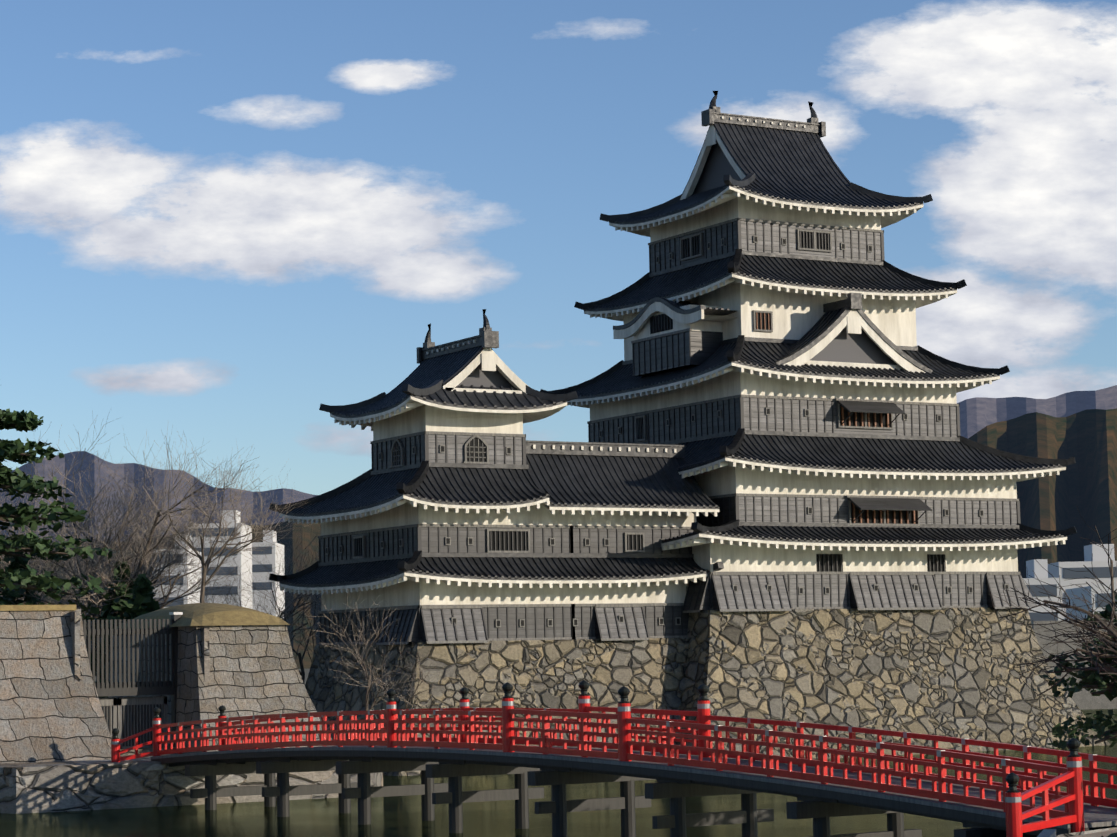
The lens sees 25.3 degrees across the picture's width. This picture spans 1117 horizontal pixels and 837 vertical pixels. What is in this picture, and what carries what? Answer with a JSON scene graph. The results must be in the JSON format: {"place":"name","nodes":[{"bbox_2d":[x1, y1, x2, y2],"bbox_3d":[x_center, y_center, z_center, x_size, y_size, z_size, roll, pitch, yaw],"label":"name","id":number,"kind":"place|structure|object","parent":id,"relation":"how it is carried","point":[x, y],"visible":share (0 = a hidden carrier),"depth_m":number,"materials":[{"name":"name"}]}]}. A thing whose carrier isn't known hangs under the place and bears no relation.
{"place":"outdoors","nodes":[
{"label":"outdoors","id":0,"kind":"place"},
{"bbox_2d":[95,669,309,684],"bbox_3d":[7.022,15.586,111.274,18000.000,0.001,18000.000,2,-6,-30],"label":"ground sheet","id":1,"kind":"object","parent":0,"point":[306,673],"depth_m":1028.28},
{"bbox_2d":[0,609,382,813],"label":"honmaru stone walls","id":2,"kind":"structure","parent":1,"relation":"on","point":[55,745],"depth_m":87.31,"materials":[{"name":"grey stone"}]},
{"bbox_2d":[70,611,209,748],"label":"wooden gate","id":3,"kind":"structure","parent":2,"relation":"on","point":[126,717],"depth_m":91.77,"materials":[{"name":"black wood"},{"name":"grey wood"}]},
{"bbox_2d":[0,603,289,628],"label":"dry grass mound","id":4,"kind":"object","parent":2,"relation":"on","point":[206,614],"depth_m":92.58,"materials":[{"name":"yellow plant"}]},
{"bbox_2d":[0,411,451,723],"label":"bare trees","id":5,"kind":"object","parent":2,"relation":"on","point":[94,567],"visible":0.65,"depth_m":129.19,"materials":[{"name":"brown plant"}]},
{"bbox_2d":[0,408,1116,749],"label":"pine trees","id":6,"kind":"object","parent":2,"relation":"on","point":[30,518],"visible":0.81,"depth_m":109.78,"materials":[{"name":"green plant"}]},
{"bbox_2d":[0,556,1116,697],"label":"evergreen shrubs","id":7,"kind":"object","parent":2,"relation":"on","point":[140,600],"visible":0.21,"depth_m":123.09,"materials":[{"name":"green plant"}]},
{"bbox_2d":[0,408,1116,670],"bbox_3d":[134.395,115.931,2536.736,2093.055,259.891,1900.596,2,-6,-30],"label":"forested hills","id":8,"kind":"structure","parent":1,"relation":"on","point":[1086,484],"depth_m":2324.15,"materials":[{"name":"brown plant"}]},
{"bbox_2d":[111,680,1116,836],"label":"bridge","id":9,"kind":"structure","parent":1,"relation":"on","point":[823,790],"depth_m":62.40,"materials":[{"name":"paint"}]},
{"bbox_2d":[1031,620,1116,709],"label":"ground","id":10,"kind":"structure","parent":1,"relation":"on","point":[1084,699],"depth_m":187.49,"materials":[{"name":"grey"}]},
{"bbox_2d":[305,638,688,775],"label":"stone base","id":11,"kind":"object","parent":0,"point":[649,673],"visible":0.42,"depth_m":108.77,"materials":[{"name":"beige stone"}]},
{"bbox_2d":[269,309,723,644],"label":"smaller castle keep","id":12,"kind":"structure","parent":11,"relation":"on","point":[463,510],"depth_m":109.71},
{"bbox_2d":[0,709,1116,836],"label":"moat water","id":13,"kind":"structure","parent":0,"point":[396,816],"depth_m":75.52,"materials":[{"name":"green liquid"}]},
{"bbox_2d":[0,385,1116,544],"bbox_3d":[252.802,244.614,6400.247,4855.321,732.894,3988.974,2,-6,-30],"label":"mountains","id":14,"kind":"structure","parent":0,"point":[977,414],"depth_m":6408.81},
{"bbox_2d":[0,0,1116,494],"label":"sky","id":15,"kind":"structure","parent":0,"point":[223,223],"materials":[{"name":"blue"}]},
{"bbox_2d":[150,510,1116,620],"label":"distant town buildings","id":16,"kind":"structure","parent":0,"point":[1097,561],"depth_m":380.47,"materials":[{"name":"grey concrete"}]},
{"bbox_2d":[674,607,1110,761],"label":"keep stone base","id":17,"kind":"object","parent":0,"point":[944,672],"visible":0.42,"depth_m":114.94,"materials":[{"name":"beige stone"}]},
{"bbox_2d":[540,91,1076,612],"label":"castle keep","id":18,"kind":"structure","parent":17,"relation":"on","point":[786,379],"depth_m":118.36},
{"bbox_2d":[1056,827,1116,836],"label":"bank pavement","id":19,"kind":"structure","parent":0,"point":[1106,832],"depth_m":46.54,"materials":[{"name":"stone"}]},
{"bbox_2d":[1037,829,1055,836],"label":"granite kerbs","id":20,"kind":"structure","parent":19,"relation":"on","point":[1048,833],"depth_m":44.37,"materials":[{"name":"grey stone"}]},
{"bbox_2d":[988,505,1116,695],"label":"bare tree","id":21,"kind":"object","parent":19,"relation":"on","point":[1104,635],"visible":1,"depth_m":56.15,"materials":[{"name":"brown plant"}]},
{"bbox_2d":[1101,832,1116,836],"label":"clipped shrub","id":22,"kind":"object","parent":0,"point":[1113,835],"visible":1,"depth_m":30.91,"materials":[{"name":"green plant"}]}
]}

